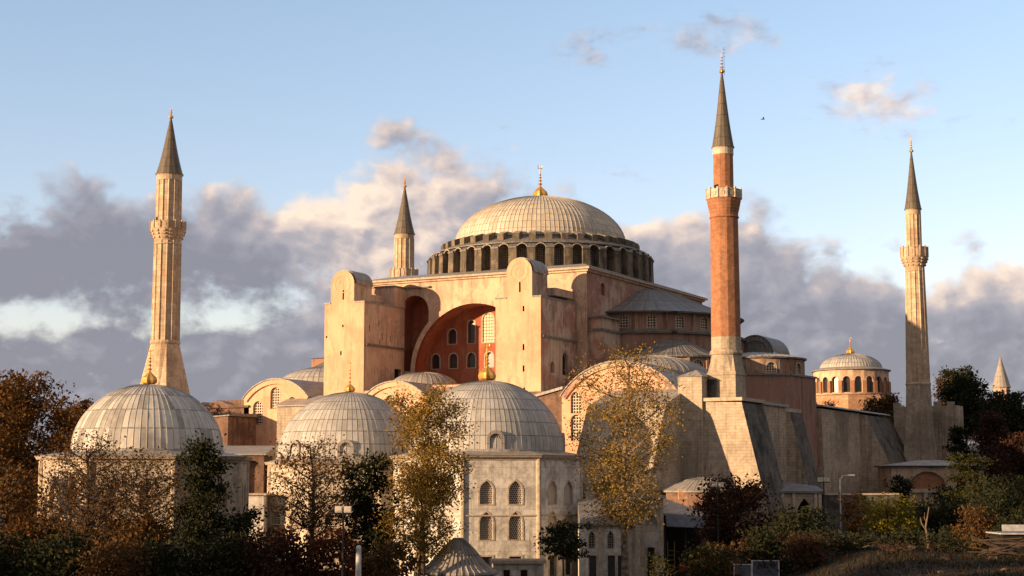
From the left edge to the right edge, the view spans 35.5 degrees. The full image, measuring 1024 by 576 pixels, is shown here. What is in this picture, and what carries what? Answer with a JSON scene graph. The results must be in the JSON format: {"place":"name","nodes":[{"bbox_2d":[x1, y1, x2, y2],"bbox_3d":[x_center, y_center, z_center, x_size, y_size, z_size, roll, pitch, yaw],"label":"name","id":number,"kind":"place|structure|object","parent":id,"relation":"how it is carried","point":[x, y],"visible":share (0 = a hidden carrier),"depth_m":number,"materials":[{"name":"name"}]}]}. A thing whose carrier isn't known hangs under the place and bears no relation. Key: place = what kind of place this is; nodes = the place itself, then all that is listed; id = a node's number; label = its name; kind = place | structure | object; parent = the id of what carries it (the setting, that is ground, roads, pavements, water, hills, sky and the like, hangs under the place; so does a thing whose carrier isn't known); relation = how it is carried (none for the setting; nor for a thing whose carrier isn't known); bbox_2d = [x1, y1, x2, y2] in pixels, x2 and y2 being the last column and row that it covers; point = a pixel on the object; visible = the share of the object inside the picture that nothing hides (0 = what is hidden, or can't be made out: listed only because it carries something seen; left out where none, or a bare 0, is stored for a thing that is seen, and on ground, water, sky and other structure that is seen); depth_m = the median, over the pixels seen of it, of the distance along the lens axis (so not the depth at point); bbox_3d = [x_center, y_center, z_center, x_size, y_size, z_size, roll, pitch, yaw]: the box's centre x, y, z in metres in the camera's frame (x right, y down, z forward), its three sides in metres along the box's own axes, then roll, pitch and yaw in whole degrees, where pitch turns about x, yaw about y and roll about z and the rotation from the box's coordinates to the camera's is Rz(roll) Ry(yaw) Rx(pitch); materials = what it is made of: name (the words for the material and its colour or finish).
{"place":"outdoors","nodes":[
{"label":"outdoors","id":0,"kind":"place"},
{"bbox_2d":[0,453,1023,575],"bbox_3d":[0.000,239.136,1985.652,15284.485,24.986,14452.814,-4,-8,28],"label":"ground","id":1,"kind":"structure","parent":0,"point":[858,569],"depth_m":140.00,"materials":[{"name":"soil"}]},
{"bbox_2d":[0,530,52,575],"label":"shrub","id":2,"kind":"object","parent":1,"relation":"on","point":[5,566],"visible":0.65,"depth_m":130.24,"materials":[{"name":"green plant"}]},
{"bbox_2d":[0,459,62,562],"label":"deciduous tree","id":3,"kind":"object","parent":1,"relation":"on","point":[12,477],"visible":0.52,"depth_m":147.72,"materials":[{"name":"brown plant"}]},
{"bbox_2d":[0,510,76,574],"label":"deciduous tree","id":4,"kind":"object","parent":1,"relation":"on","point":[33,535],"visible":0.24,"depth_m":142.35,"materials":[{"name":"brown plant"}]},
{"bbox_2d":[0,368,82,519],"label":"deciduous tree","id":5,"kind":"object","parent":1,"relation":"on","point":[20,411],"visible":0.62,"depth_m":236.96,"materials":[{"name":"brown plant"}]},
{"bbox_2d":[1,529,107,575],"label":"shrub","id":6,"kind":"object","parent":1,"relation":"on","point":[52,551],"visible":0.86,"depth_m":125.49,"materials":[{"name":"green plant"}]},
{"bbox_2d":[47,396,93,453],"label":"deciduous tree","id":7,"kind":"object","parent":1,"relation":"on","point":[85,406],"visible":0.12,"depth_m":260.10,"materials":[{"name":"brown plant"}]},
{"bbox_2d":[23,428,162,575],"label":"deciduous tree","id":8,"kind":"object","parent":1,"relation":"on","point":[88,511],"visible":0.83,"depth_m":138.03,"materials":[{"name":"brown plant"}]},
{"bbox_2d":[58,538,157,575],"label":"shrub","id":9,"kind":"object","parent":1,"relation":"on","point":[116,567],"visible":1,"depth_m":123.27,"materials":[{"name":"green plant"}]},
{"bbox_2d":[79,513,188,575],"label":"deciduous tree","id":10,"kind":"object","parent":1,"relation":"on","point":[129,531],"visible":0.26,"depth_m":134.96,"materials":[{"name":"brown plant"}]},
{"bbox_2d":[34,347,253,572],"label":"mausoleum","id":11,"kind":"structure","parent":1,"relation":"on","point":[150,414],"depth_m":153.84,"materials":[{"name":"stone"}]},
{"bbox_2d":[87,446,219,562],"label":"deciduous tree","id":12,"kind":"object","parent":1,"relation":"on","point":[139,492],"visible":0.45,"depth_m":138.41,"materials":[{"name":"brown plant"}]},
{"bbox_2d":[140,107,189,394],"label":"minaret","id":13,"kind":"object","parent":1,"relation":"on","point":[168,228],"visible":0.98,"depth_m":261.24,"materials":[{"name":"stone"}]},
{"bbox_2d":[123,533,221,575],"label":"shrub","id":14,"kind":"object","parent":1,"relation":"on","point":[162,565],"visible":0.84,"depth_m":125.48,"materials":[{"name":"green plant"}]},
{"bbox_2d":[155,430,252,575],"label":"evergreen tree","id":15,"kind":"object","parent":1,"relation":"on","point":[207,488],"visible":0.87,"depth_m":134.22,"materials":[{"name":"green plant"}]},
{"bbox_2d":[181,530,256,575],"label":"shrub","id":16,"kind":"object","parent":1,"relation":"on","point":[224,567],"visible":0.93,"depth_m":127.10,"materials":[{"name":"brown plant"}]},
{"bbox_2d":[209,502,282,574],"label":"deciduous tree","id":17,"kind":"object","parent":1,"relation":"on","point":[245,518],"visible":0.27,"depth_m":143.60,"materials":[{"name":"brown plant"}]},
{"bbox_2d":[223,446,275,492],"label":"annex","id":18,"kind":"object","parent":1,"relation":"on","point":[259,454],"visible":0.18,"depth_m":221.33,"materials":[{"name":"stone"}]},
{"bbox_2d":[248,493,269,540],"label":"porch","id":19,"kind":"object","parent":1,"relation":"on","point":[256,499],"visible":0.11,"depth_m":212.12,"materials":[{"name":"stone"}]},
{"bbox_2d":[223,525,327,575],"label":"shrub","id":20,"kind":"object","parent":1,"relation":"on","point":[282,546],"visible":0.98,"depth_m":127.41,"materials":[{"name":"brown plant"}]},
{"bbox_2d":[252,432,365,563],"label":"deciduous tree","id":21,"kind":"object","parent":1,"relation":"on","point":[313,516],"visible":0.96,"depth_m":148.37,"materials":[{"name":"brown plant"}]},
{"bbox_2d":[280,528,373,575],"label":"shrub","id":22,"kind":"object","parent":1,"relation":"on","point":[322,543],"visible":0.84,"depth_m":129.87,"materials":[{"name":"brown plant"}]},
{"bbox_2d":[264,361,409,569],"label":"mausoleum","id":23,"kind":"structure","parent":1,"relation":"on","point":[358,419],"depth_m":215.28,"materials":[{"name":"stone"}]},
{"bbox_2d":[335,506,351,575],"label":"floodlight mast","id":24,"kind":"object","parent":1,"relation":"on","point":[339,509],"visible":1,"depth_m":120.63,"materials":[{"name":"metal"}]},
{"bbox_2d":[355,545,360,575],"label":"pipe post","id":25,"kind":"object","parent":1,"relation":"on","point":[358,560],"visible":1,"depth_m":120.25,"materials":[{"name":"metal"}]},
{"bbox_2d":[327,447,411,574],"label":"deciduous tree","id":26,"kind":"object","parent":1,"relation":"on","point":[373,484],"visible":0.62,"depth_m":159.37,"materials":[{"name":"green plant"}]},
{"bbox_2d":[347,538,431,575],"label":"shrub","id":27,"kind":"object","parent":1,"relation":"on","point":[392,550],"visible":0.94,"depth_m":132.48,"materials":[{"name":"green plant"}]},
{"bbox_2d":[390,179,418,276],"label":"minaret","id":28,"kind":"object","parent":1,"relation":"on","point":[404,233],"visible":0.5,"depth_m":331.62,"materials":[{"name":"stone"}]},
{"bbox_2d":[372,462,472,575],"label":"plane tree","id":29,"kind":"object","parent":1,"relation":"on","point":[420,541],"visible":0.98,"depth_m":155.53,"materials":[{"name":"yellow plant"}]},
{"bbox_2d":[375,380,478,575],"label":"plane tree","id":30,"kind":"object","parent":1,"relation":"on","point":[428,450],"visible":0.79,"depth_m":158.13,"materials":[{"name":"yellow plant"}]},
{"bbox_2d":[421,537,497,575],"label":"kiosk","id":31,"kind":"object","parent":1,"relation":"on","point":[467,559],"visible":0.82,"depth_m":160.69,"materials":[{"name":"metal"}]},
{"bbox_2d":[389,343,586,575],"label":"mausoleum","id":32,"kind":"structure","parent":1,"relation":"on","point":[522,476],"depth_m":194.43,"materials":[{"name":"stone"}]},
{"bbox_2d":[490,558,546,575],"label":"annex","id":33,"kind":"object","parent":1,"relation":"on","point":[519,566],"visible":1,"depth_m":175.53,"materials":[{"name":"stone"}]},
{"bbox_2d":[502,569,510,575],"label":"window","id":34,"kind":"structure","parent":33,"relation":"in","point":[505,572],"depth_m":175.51,"materials":[{"name":"stone"}]},
{"bbox_2d":[519,569,527,575],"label":"window","id":35,"kind":"structure","parent":33,"relation":"in","point":[522,572],"depth_m":175.51,"materials":[{"name":"stone"}]},
{"bbox_2d":[201,165,906,532],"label":"mosque","id":36,"kind":"structure","parent":1,"relation":"on","point":[541,291],"depth_m":246.80,"materials":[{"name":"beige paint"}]},
{"bbox_2d":[705,49,745,397],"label":"minaret","id":37,"kind":"object","parent":36,"relation":"on","point":[723,197],"visible":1,"depth_m":214.60,"materials":[{"name":"brick"}]},
{"bbox_2d":[819,399,838,409],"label":"shrub","id":38,"kind":"object","parent":36,"relation":"on","point":[828,403],"visible":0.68,"depth_m":261.28,"materials":[{"name":"green plant"}]},
{"bbox_2d":[533,518,595,575],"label":"deciduous tree","id":39,"kind":"object","parent":1,"relation":"on","point":[560,533],"visible":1,"depth_m":137.75,"materials":[{"name":"green plant"}]},
{"bbox_2d":[577,499,635,575],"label":"annex","id":40,"kind":"object","parent":1,"relation":"on","point":[604,553],"visible":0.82,"depth_m":187.72,"materials":[{"name":"stone"}]},
{"bbox_2d":[584,491,634,498],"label":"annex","id":41,"kind":"object","parent":1,"relation":"on","point":[586,495],"visible":0.09,"depth_m":201.40,"materials":[{"name":"stone"}]},
{"bbox_2d":[548,339,697,575],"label":"plane tree","id":42,"kind":"object","parent":1,"relation":"on","point":[622,512],"visible":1,"depth_m":163.46,"materials":[{"name":"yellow plant"}]},
{"bbox_2d":[632,495,665,575],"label":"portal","id":43,"kind":"object","parent":1,"relation":"on","point":[650,541],"visible":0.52,"depth_m":186.13,"materials":[{"name":"stone"}]},
{"bbox_2d":[641,550,680,575],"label":"shrub","id":44,"kind":"object","parent":1,"relation":"on","point":[658,561],"visible":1,"depth_m":147.90,"materials":[{"name":"green plant"}]},
{"bbox_2d":[667,541,674,575],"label":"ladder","id":45,"kind":"object","parent":1,"relation":"on","point":[671,555],"visible":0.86,"depth_m":188.84,"materials":[{"name":"black wood"}]},
{"bbox_2d":[663,498,707,575],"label":"canopy","id":46,"kind":"object","parent":1,"relation":"on","point":[679,527],"visible":0.57,"depth_m":194.08,"materials":[{"name":"metal"}]},
{"bbox_2d":[678,562,693,575],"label":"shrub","id":47,"kind":"object","parent":1,"relation":"on","point":[684,568],"visible":0.28,"depth_m":188.43,"materials":[{"name":"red plant"}]},
{"bbox_2d":[668,541,733,575],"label":"shrub","id":48,"kind":"object","parent":1,"relation":"on","point":[704,551],"visible":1,"depth_m":145.66,"materials":[{"name":"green plant"}]},
{"bbox_2d":[660,477,741,545],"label":"annex","id":49,"kind":"object","parent":1,"relation":"on","point":[684,490],"visible":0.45,"depth_m":198.67,"materials":[{"name":"stone"}]},
{"bbox_2d":[712,482,723,546],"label":"floodlight mast","id":50,"kind":"object","parent":1,"relation":"on","point":[720,484],"visible":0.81,"depth_m":170.47,"materials":[{"name":"metal"}]},
{"bbox_2d":[692,541,751,575],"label":"shrub","id":51,"kind":"object","parent":1,"relation":"on","point":[727,569],"visible":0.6,"depth_m":147.35,"materials":[{"name":"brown plant"}]},
{"bbox_2d":[679,472,789,563],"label":"deciduous tree","id":52,"kind":"object","parent":1,"relation":"on","point":[733,500],"visible":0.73,"depth_m":172.13,"materials":[{"name":"red plant"}]},
{"bbox_2d":[733,564,751,575],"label":"gate","id":53,"kind":"structure","parent":1,"relation":"on","point":[744,569],"depth_m":147.97,"materials":[{"name":"metal"}]},
{"bbox_2d":[731,529,775,562],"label":"shrub","id":54,"kind":"object","parent":1,"relation":"on","point":[740,545],"visible":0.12,"depth_m":163.94,"materials":[{"name":"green plant"}]},
{"bbox_2d":[751,560,779,575],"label":"gate","id":55,"kind":"structure","parent":1,"relation":"on","point":[764,572],"depth_m":147.98,"materials":[{"name":"metal"}]},
{"bbox_2d":[742,531,802,560],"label":"shrub","id":56,"kind":"object","parent":1,"relation":"on","point":[783,539],"visible":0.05,"depth_m":157.82,"materials":[{"name":"green plant"}]},
{"bbox_2d":[734,525,816,575],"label":"shrub","id":57,"kind":"object","parent":1,"relation":"on","point":[763,540],"visible":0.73,"depth_m":149.20,"materials":[{"name":"green plant"}]},
{"bbox_2d":[756,505,838,549],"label":"deciduous tree","id":58,"kind":"object","parent":1,"relation":"on","point":[797,524],"visible":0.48,"depth_m":162.17,"materials":[{"name":"green plant"}]},
{"bbox_2d":[779,482,824,530],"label":"gatehouse","id":59,"kind":"object","parent":1,"relation":"on","point":[795,495],"visible":0.41,"depth_m":212.19,"materials":[{"name":"beige stone"}]},
{"bbox_2d":[777,531,844,568],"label":"shrub","id":60,"kind":"object","parent":1,"relation":"on","point":[806,556],"visible":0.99,"depth_m":145.37,"materials":[{"name":"red plant"}]},
{"bbox_2d":[794,529,844,550],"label":"shrub","id":61,"kind":"object","parent":1,"relation":"on","point":[816,535],"visible":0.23,"depth_m":155.74,"materials":[{"name":"green plant"}]},
{"bbox_2d":[818,478,828,536],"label":"floodlight mast","id":62,"kind":"object","parent":1,"relation":"on","point":[820,480],"visible":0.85,"depth_m":180.47,"materials":[{"name":"metal"}]},
{"bbox_2d":[813,529,874,553],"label":"shrub","id":63,"kind":"object","parent":1,"relation":"on","point":[838,542],"visible":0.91,"depth_m":147.61,"materials":[{"name":"green plant"}]},
{"bbox_2d":[839,474,854,535],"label":"street lamp","id":64,"kind":"object","parent":1,"relation":"on","point":[840,499],"visible":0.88,"depth_m":178.43,"materials":[{"name":"metal"}]},
{"bbox_2d":[811,342,893,422],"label":"church","id":65,"kind":"structure","parent":1,"relation":"on","point":[850,379],"depth_m":412.39,"materials":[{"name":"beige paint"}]},
{"bbox_2d":[834,489,872,535],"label":"shrub","id":66,"kind":"object","parent":1,"relation":"on","point":[850,524],"visible":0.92,"depth_m":175.91,"materials":[{"name":"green plant"}]},
{"bbox_2d":[822,493,899,530],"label":"retaining wall","id":67,"kind":"structure","parent":1,"relation":"on","point":[830,504],"depth_m":213.71,"materials":[{"name":"stone"}]},
{"bbox_2d":[847,531,895,545],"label":"shrub","id":68,"kind":"object","parent":1,"relation":"on","point":[869,540],"visible":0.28,"depth_m":159.54,"materials":[{"name":"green plant"}]},
{"bbox_2d":[732,541,1023,575],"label":"grass","id":69,"kind":"structure","parent":1,"relation":"on","point":[934,571],"depth_m":139.47,"materials":[{"name":"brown plant"}]},
{"bbox_2d":[858,392,903,424],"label":"deciduous tree","id":70,"kind":"object","parent":1,"relation":"on","point":[883,405],"visible":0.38,"depth_m":328.02,"materials":[{"name":"brown plant"}]},
{"bbox_2d":[861,534,904,549],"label":"shrub","id":71,"kind":"object","parent":1,"relation":"on","point":[882,541],"visible":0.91,"depth_m":146.82,"materials":[{"name":"green plant"}]},
{"bbox_2d":[853,491,932,539],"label":"deciduous tree","id":72,"kind":"object","parent":1,"relation":"on","point":[888,523],"visible":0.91,"depth_m":176.97,"materials":[{"name":"green plant"}]},
{"bbox_2d":[873,540,915,552],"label":"shrub","id":73,"kind":"object","parent":1,"relation":"on","point":[901,547],"visible":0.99,"depth_m":144.08,"materials":[{"name":"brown plant"}]},
{"bbox_2d":[881,475,914,523],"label":"shrub","id":74,"kind":"object","parent":1,"relation":"on","point":[902,482],"visible":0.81,"depth_m":233.69,"materials":[{"name":"green plant"}]},
{"bbox_2d":[878,526,933,546],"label":"shrub","id":75,"kind":"object","parent":1,"relation":"on","point":[910,538],"visible":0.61,"depth_m":161.54,"materials":[{"name":"green plant"}]},
{"bbox_2d":[900,136,937,461],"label":"minaret","id":76,"kind":"object","parent":1,"relation":"on","point":[919,442],"visible":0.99,"depth_m":284.94,"materials":[{"name":"beige stone"}]},
{"bbox_2d":[920,508,929,547],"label":"dead trunk","id":77,"kind":"object","parent":1,"relation":"on","point":[925,527],"visible":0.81,"depth_m":158.29,"materials":[{"name":"wood"}]},
{"bbox_2d":[893,402,963,460],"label":"stone block","id":78,"kind":"structure","parent":1,"relation":"on","point":[950,414],"depth_m":286.04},
{"bbox_2d":[874,460,987,507],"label":"fountain house","id":79,"kind":"structure","parent":1,"relation":"on","point":[925,473],"depth_m":256.40,"materials":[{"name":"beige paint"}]},
{"bbox_2d":[903,495,973,534],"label":"deciduous tree","id":80,"kind":"object","parent":1,"relation":"on","point":[941,512],"visible":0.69,"depth_m":182.81,"materials":[{"name":"green plant"}]},
{"bbox_2d":[931,374,952,405],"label":"deciduous tree","id":81,"kind":"object","parent":1,"relation":"on","point":[939,380],"visible":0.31,"depth_m":344.93,"materials":[{"name":"green plant"}]},
{"bbox_2d":[925,484,966,509],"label":"shrub","id":82,"kind":"object","parent":1,"relation":"on","point":[949,487],"visible":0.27,"depth_m":236.02,"materials":[{"name":"green plant"}]},
{"bbox_2d":[912,531,980,551],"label":"shrub","id":83,"kind":"object","parent":1,"relation":"on","point":[947,543],"visible":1,"depth_m":147.81,"materials":[{"name":"green plant"}]},
{"bbox_2d":[928,524,978,546],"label":"shrub","id":84,"kind":"object","parent":1,"relation":"on","point":[942,530],"visible":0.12,"depth_m":164.58,"materials":[{"name":"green plant"}]},
{"bbox_2d":[932,364,980,405],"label":"deciduous tree","id":85,"kind":"object","parent":1,"relation":"on","point":[947,372],"visible":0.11,"depth_m":454.22,"materials":[{"name":"green plant"}]},
{"bbox_2d":[942,424,975,463],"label":"deciduous tree","id":86,"kind":"object","parent":1,"relation":"on","point":[956,437],"visible":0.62,"depth_m":274.48,"materials":[{"name":"green plant"}]},
{"bbox_2d":[933,373,999,457],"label":"deciduous tree","id":87,"kind":"object","parent":1,"relation":"on","point":[963,391],"visible":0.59,"depth_m":327.39,"materials":[{"name":"green plant"}]},
{"bbox_2d":[936,451,997,500],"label":"tree","id":88,"kind":"object","parent":1,"relation":"on","point":[968,471],"visible":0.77,"depth_m":212.20,"materials":[{"name":"green plant"}]},
{"bbox_2d":[941,503,1000,547],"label":"deciduous tree","id":89,"kind":"object","parent":1,"relation":"on","point":[977,520],"visible":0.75,"depth_m":155.68,"materials":[{"name":"orange plant"}]},
{"bbox_2d":[965,440,979,458],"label":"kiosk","id":90,"kind":"object","parent":1,"relation":"on","point":[970,447],"visible":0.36,"depth_m":297.21,"materials":[{"name":"stone"}]},
{"bbox_2d":[946,472,1023,522],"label":"deciduous tree","id":91,"kind":"object","parent":1,"relation":"on","point":[1017,486],"visible":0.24,"depth_m":194.02,"materials":[{"name":"green plant"}]},
{"bbox_2d":[959,487,1023,537],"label":"deciduous tree","id":92,"kind":"object","parent":1,"relation":"on","point":[992,502],"visible":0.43,"depth_m":167.63,"materials":[{"name":"green plant"}]},
{"bbox_2d":[968,551,1016,553],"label":"timber pole","id":93,"kind":"object","parent":1,"relation":"on","point":[989,552],"visible":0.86,"depth_m":145.19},
{"bbox_2d":[969,410,1016,487],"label":"deciduous tree","id":94,"kind":"object","parent":1,"relation":"on","point":[999,434],"visible":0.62,"depth_m":287.76,"materials":[{"name":"green plant"}]},
{"bbox_2d":[964,389,1023,439],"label":"tree","id":95,"kind":"object","parent":1,"relation":"on","point":[1009,406],"visible":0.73,"depth_m":301.37,"materials":[{"name":"green plant"}]},
{"bbox_2d":[969,547,1018,554],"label":"timber pole","id":96,"kind":"object","parent":1,"relation":"on","point":[993,550],"visible":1,"depth_m":141.32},
{"bbox_2d":[972,537,1021,541],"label":"timber pole","id":97,"kind":"object","parent":1,"relation":"on","point":[997,539],"visible":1,"depth_m":143.93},
{"bbox_2d":[972,514,1023,547],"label":"shrub","id":98,"kind":"object","parent":1,"relation":"on","point":[998,527],"visible":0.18,"depth_m":153.89,"materials":[{"name":"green plant"}]},
{"bbox_2d":[992,356,1010,394],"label":"tower","id":99,"kind":"structure","parent":1,"relation":"on","point":[1000,381],"depth_m":618.18,"materials":[{"name":"beige paint"}]},
{"bbox_2d":[981,431,1023,496],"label":"deciduous tree","id":100,"kind":"object","parent":1,"relation":"on","point":[1004,463],"visible":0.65,"depth_m":247.26,"materials":[{"name":"brown plant"}]},
{"bbox_2d":[982,544,1023,551],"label":"timber pole","id":101,"kind":"object","parent":1,"relation":"on","point":[1003,548],"visible":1,"depth_m":141.73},
{"bbox_2d":[986,525,1023,553],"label":"shed","id":102,"kind":"structure","parent":1,"relation":"on","point":[1005,532],"depth_m":148.30,"materials":[{"name":"metal"}]},
{"bbox_2d":[0,0,1023,454],"label":"sky","id":103,"kind":"structure","parent":0,"point":[300,126],"materials":[{"name":"blue"}]},
{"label":"timber pole","id":104,"kind":"object","parent":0,"visible":0},
{"bbox_2d":[971,538,1008,551],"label":"timber pole","id":105,"kind":"object","parent":104,"relation":"on","point":[988,544],"visible":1,"depth_m":142.50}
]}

